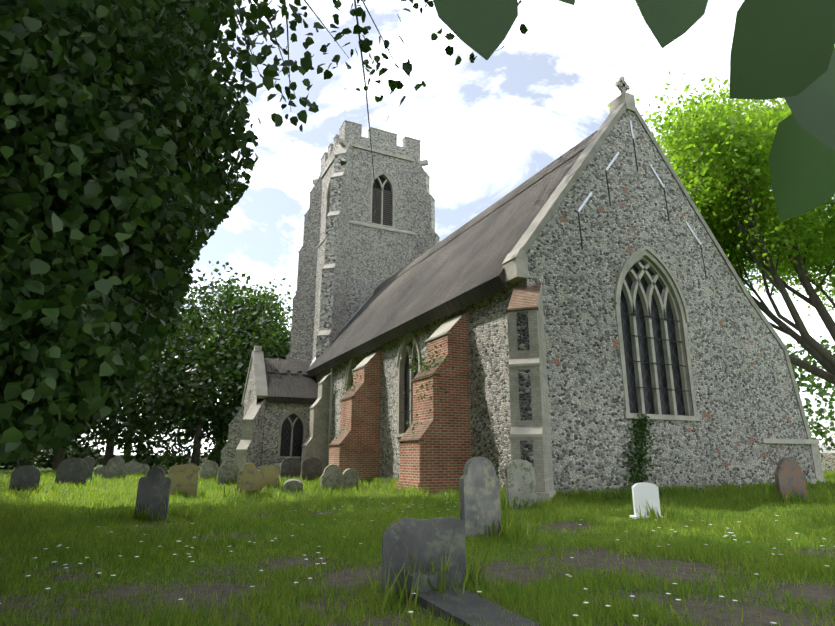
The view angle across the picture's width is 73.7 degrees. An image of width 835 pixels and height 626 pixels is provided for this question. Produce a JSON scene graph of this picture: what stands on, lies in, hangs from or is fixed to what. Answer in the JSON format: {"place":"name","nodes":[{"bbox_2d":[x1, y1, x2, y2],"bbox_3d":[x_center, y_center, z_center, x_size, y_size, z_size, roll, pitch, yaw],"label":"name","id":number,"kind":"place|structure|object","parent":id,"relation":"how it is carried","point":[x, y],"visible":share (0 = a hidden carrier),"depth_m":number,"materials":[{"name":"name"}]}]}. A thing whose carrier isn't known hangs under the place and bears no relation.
{"place":"outdoors","nodes":[
{"label":"outdoors","id":0,"kind":"place"},
{"bbox_2d":[144,0,225,61],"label":"leaves","id":1,"kind":"object","parent":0,"point":[211,10],"depth_m":9.05,"materials":[{"name":"green plant"}]},
{"bbox_2d":[243,358,312,465],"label":"porch walls","id":2,"kind":"structure","parent":0,"point":[275,413],"depth_m":27.74,"materials":[{"name":"grey stone"}]},
{"bbox_2d":[264,358,317,403],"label":"porch roof","id":3,"kind":"structure","parent":2,"relation":"on","point":[291,381],"depth_m":28.87,"materials":[{"name":"grey tile"}]},
{"bbox_2d":[312,120,420,359],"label":"tower walls","id":4,"kind":"structure","parent":0,"point":[377,258],"depth_m":35.94,"materials":[{"name":"grey stone"}]},
{"bbox_2d":[310,282,382,365],"bbox_3d":[-4.059,0.580,32.487,4.450,5.734,0.920,7,-16,-25],"label":"roof flashing","id":5,"kind":"object","parent":4,"relation":"attached to","point":[313,360],"visible":0.21,"depth_m":32.73,"materials":[{"name":"grey metal"}]},
{"bbox_2d":[0,465,834,625],"bbox_3d":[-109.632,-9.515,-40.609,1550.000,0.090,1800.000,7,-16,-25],"label":"ground","id":6,"kind":"structure","parent":0,"point":[768,615],"depth_m":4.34,"materials":[{"name":"green plant"}]},
{"bbox_2d":[9,465,40,492],"bbox_3d":[-10.444,4.567,14.787,0.652,1.003,0.095,4,-19,-19],"label":"headstone","id":7,"kind":"object","parent":6,"relation":"on","point":[28,476],"visible":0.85,"depth_m":14.81,"materials":[{"name":"grey stone"}]},
{"bbox_2d":[54,458,87,485],"bbox_3d":[-11.239,5.318,18.084,0.865,1.200,0.101,8,-17,-23],"label":"headstone","id":8,"kind":"object","parent":6,"relation":"on","point":[75,470],"visible":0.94,"depth_m":18.09,"materials":[{"name":"grey stone"}]},
{"bbox_2d":[82,457,94,479],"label":"headstone","id":9,"kind":"object","parent":6,"relation":"on","point":[90,461],"visible":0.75,"depth_m":22.37,"materials":[{"name":"grey stone"}]},
{"bbox_2d":[94,466,103,474],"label":"headstone","id":10,"kind":"object","parent":6,"relation":"on","point":[100,469],"visible":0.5,"depth_m":25.24,"materials":[{"name":"grey stone"}]},
{"bbox_2d":[102,457,126,479],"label":"headstone","id":11,"kind":"object","parent":6,"relation":"on","point":[114,466],"visible":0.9,"depth_m":23.28,"materials":[{"name":"grey stone"}]},
{"bbox_2d":[125,461,139,474],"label":"headstone","id":12,"kind":"object","parent":6,"relation":"on","point":[131,466],"visible":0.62,"depth_m":25.85,"materials":[{"name":"grey stone"}]},
{"bbox_2d":[136,464,149,473],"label":"headstone","id":13,"kind":"object","parent":6,"relation":"on","point":[144,468],"visible":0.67,"depth_m":26.05,"materials":[{"name":"grey stone"}]},
{"bbox_2d":[0,261,296,471],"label":"trees","id":14,"kind":"object","parent":6,"relation":"on","point":[148,393],"depth_m":43.18,"materials":[{"name":"green plant"}]},
{"bbox_2d":[134,467,171,519],"bbox_3d":[-4.166,2.973,8.757,0.466,1.070,0.094,5,-13,-14],"label":"headstone","id":15,"kind":"object","parent":6,"relation":"on","point":[154,486],"visible":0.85,"depth_m":8.74,"materials":[{"name":"grey stone"}]},
{"bbox_2d":[157,465,168,473],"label":"headstone","id":16,"kind":"object","parent":6,"relation":"on","point":[163,467],"visible":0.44,"depth_m":26.37,"materials":[{"name":"grey stone"}]},
{"bbox_2d":[168,465,198,496],"bbox_3d":[-5.613,4.160,13.297,0.662,1.044,0.108,3,-16,-15],"label":"headstone","id":17,"kind":"object","parent":6,"relation":"on","point":[184,477],"visible":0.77,"depth_m":13.30,"materials":[{"name":"yellow stone"}]},
{"bbox_2d":[95,273,291,469],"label":"oak tree","id":18,"kind":"object","parent":6,"relation":"on","point":[166,457],"depth_m":47.08,"materials":[{"name":"green plant"}]},
{"bbox_2d":[200,460,217,479],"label":"headstone","id":19,"kind":"object","parent":6,"relation":"on","point":[209,467],"visible":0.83,"depth_m":22.16,"materials":[{"name":"grey stone"}]},
{"bbox_2d":[217,464,238,484],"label":"headstone","id":20,"kind":"object","parent":6,"relation":"on","point":[227,472],"visible":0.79,"depth_m":19.18,"materials":[{"name":"grey stone"}]},
{"bbox_2d":[236,463,260,494],"bbox_3d":[-4.024,4.126,13.256,0.530,1.090,0.107,4,-12,-17],"label":"headstone","id":21,"kind":"object","parent":6,"relation":"on","point":[249,474],"visible":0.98,"depth_m":13.24,"materials":[{"name":"yellow stone"}]},
{"bbox_2d":[220,345,306,470],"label":"porch stone dressings","id":22,"kind":"structure","parent":6,"relation":"on","point":[242,448],"depth_m":27.49,"materials":[{"name":"grey stone"}]},
{"bbox_2d":[257,465,278,490],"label":"headstone","id":23,"kind":"object","parent":6,"relation":"on","point":[269,474],"visible":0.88,"depth_m":15.91,"materials":[{"name":"yellow stone"}]},
{"bbox_2d":[274,463,301,474],"bbox_3d":[-5.912,7.289,25.668,1.000,0.680,2.100,7,-16,-25],"label":"chest tomb","id":24,"kind":"object","parent":6,"relation":"on","point":[278,465],"visible":0.07,"depth_m":25.68,"materials":[{"name":"grey stone"}]},
{"bbox_2d":[280,458,300,480],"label":"headstone","id":25,"kind":"object","parent":6,"relation":"on","point":[291,467],"visible":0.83,"depth_m":22.12,"materials":[{"name":"grey stone"}]},
{"bbox_2d":[283,479,302,492],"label":"headstone","id":26,"kind":"object","parent":6,"relation":"on","point":[289,484],"visible":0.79,"depth_m":14.09,"materials":[{"name":"grey stone"}]},
{"bbox_2d":[301,458,321,480],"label":"headstone","id":27,"kind":"object","parent":6,"relation":"on","point":[311,468],"visible":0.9,"depth_m":21.32,"materials":[{"name":"grey stone"}]},
{"bbox_2d":[320,465,343,490],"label":"headstone","id":28,"kind":"object","parent":6,"relation":"on","point":[330,474],"visible":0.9,"depth_m":15.44,"materials":[{"name":"grey stone"}]},
{"bbox_2d":[342,468,358,489],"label":"headstone","id":29,"kind":"object","parent":6,"relation":"on","point":[350,475],"visible":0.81,"depth_m":15.82,"materials":[{"name":"grey stone"}]},
{"bbox_2d":[286,138,439,360],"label":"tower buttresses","id":30,"kind":"structure","parent":6,"relation":"on","point":[338,221],"depth_m":36.00,"materials":[{"name":"grey stone"}]},
{"bbox_2d":[0,468,834,537],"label":"grass","id":31,"kind":"structure","parent":6,"relation":"on","point":[20,504],"depth_m":10.40,"materials":[{"name":"green plant"}]},
{"bbox_2d":[0,502,834,623],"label":"daisies","id":32,"kind":"object","parent":6,"relation":"on","point":[477,591],"visible":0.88,"depth_m":5.08,"materials":[{"name":"white plant"}]},
{"bbox_2d":[5,472,834,613],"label":"grass tufts","id":33,"kind":"object","parent":6,"relation":"on","point":[768,488],"visible":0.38,"depth_m":11.79,"materials":[{"name":"green plant"}]},
{"bbox_2d":[382,517,466,593],"bbox_3d":[0.045,1.943,4.176,0.620,0.770,0.140,1,-17,-6],"label":"gravestone","id":34,"kind":"object","parent":6,"relation":"on","point":[418,538],"visible":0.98,"depth_m":4.17,"materials":[{"name":"grey stone"}]},
{"bbox_2d":[301,281,555,502],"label":"buttresses","id":35,"kind":"structure","parent":6,"relation":"on","point":[435,456],"depth_m":15.14,"materials":[{"name":"red brick"}]},
{"bbox_2d":[95,453,834,471],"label":"churchyard wall","id":36,"kind":"structure","parent":6,"relation":"on","point":[827,461],"depth_m":34.34,"materials":[{"name":"stone"}]},
{"bbox_2d":[399,570,540,625],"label":"grave slab","id":37,"kind":"structure","parent":6,"relation":"on","point":[453,604],"depth_m":3.63,"materials":[{"name":"grey stone"}]},
{"bbox_2d":[459,457,501,537],"bbox_3d":[0.775,2.400,6.850,0.570,1.226,0.094,11,-20,-32],"label":"headstone","id":38,"kind":"object","parent":6,"relation":"on","point":[479,488],"visible":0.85,"depth_m":6.84,"materials":[{"name":"grey stone"}]},
{"bbox_2d":[330,337,659,486],"bbox_3d":[0.310,3.069,17.095,12.289,4.528,4.088,-12,-19,40],"label":"ivy and wall plants","id":39,"kind":"object","parent":6,"relation":"on","point":[640,451],"visible":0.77,"depth_m":14.23,"materials":[{"name":"green plant"}]},
{"bbox_2d":[505,459,536,508],"bbox_3d":[1.895,3.284,10.168,0.560,1.175,0.105,4,-17,-17],"label":"headstone","id":40,"kind":"object","parent":6,"relation":"on","point":[520,481],"visible":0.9,"depth_m":10.16,"materials":[{"name":"grey stone"}]},
{"bbox_2d":[344,76,825,485],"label":"stone dressings","id":41,"kind":"structure","parent":6,"relation":"on","point":[515,264],"depth_m":15.78,"materials":[{"name":"beige stone"}]},
{"bbox_2d":[630,482,662,518],"bbox_3d":[3.639,3.117,8.824,0.495,0.824,0.240,0,-15,0],"label":"gravestone","id":42,"kind":"object","parent":6,"relation":"on","point":[642,492],"visible":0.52,"depth_m":8.83,"materials":[{"name":"white stone"}]},
{"bbox_2d":[607,46,834,384],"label":"maple tree","id":43,"kind":"object","parent":6,"relation":"on","point":[696,164],"depth_m":25.64,"materials":[{"name":"green plant"}]},
{"bbox_2d":[774,457,807,502],"bbox_3d":[8.092,3.751,12.054,0.672,1.214,0.103,4,-14,-11],"label":"headstone","id":44,"kind":"object","parent":6,"relation":"on","point":[789,475],"visible":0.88,"depth_m":12.04,"materials":[{"name":"brown stone"}]},
{"bbox_2d":[781,330,834,451],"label":"tree foliage","id":45,"kind":"object","parent":6,"relation":"on","point":[822,392],"visible":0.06,"depth_m":39.12,"materials":[{"name":"green plant"}]},
{"bbox_3d":[-10.003,-6.110,7.359,15.677,17.573,16.893,7,-16,-25],"label":"lime tree","id":46,"kind":"object","parent":6,"relation":"on","visible":0},
{"bbox_2d":[0,0,273,464],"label":"tree foliage","id":47,"kind":"object","parent":46,"relation":"attached to","point":[76,357],"visible":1,"depth_m":3.73,"materials":[{"name":"green plant"}]},
{"bbox_2d":[176,0,527,213],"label":"leaves","id":48,"kind":"object","parent":47,"relation":"attached to","point":[270,72],"visible":0.81,"depth_m":5.23,"materials":[{"name":"green plant"}]},
{"bbox_2d":[113,0,211,159],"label":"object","id":49,"kind":"object","parent":46,"relation":"attached to","point":[189,27],"depth_m":6.37,"materials":[{"name":"green plant"}]},
{"bbox_2d":[2,0,400,315],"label":"twigs","id":50,"kind":"object","parent":46,"relation":"attached to","point":[116,288],"depth_m":5.84,"materials":[{"name":"brown plant"}]},
{"bbox_2d":[77,0,834,454],"label":"sky","id":51,"kind":"structure","parent":0,"point":[484,128],"materials":[{"name":"white"}]},
{"bbox_2d":[316,110,815,496],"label":"church nave walls","id":52,"kind":"structure","parent":0,"point":[745,399],"depth_m":15.52,"materials":[{"name":"grey stone"}]},
{"bbox_2d":[327,368,335,465],"bbox_3d":[-4.205,4.849,26.355,0.484,5.249,0.160,7,-16,-25],"label":"drainpipe","id":53,"kind":"object","parent":52,"relation":"attached to","point":[330,410],"visible":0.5,"depth_m":26.38,"materials":[{"name":"black metal"}]},
{"bbox_2d":[306,130,597,376],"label":"roof","id":54,"kind":"structure","parent":52,"relation":"on","point":[460,268],"depth_m":20.03,"materials":[{"name":"grey tile"}]},
{"bbox_2d":[433,0,834,221],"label":"leaves","id":55,"kind":"object","parent":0,"point":[785,49],"visible":1,"depth_m":0.52,"materials":[{"name":"green plant"}]}
]}

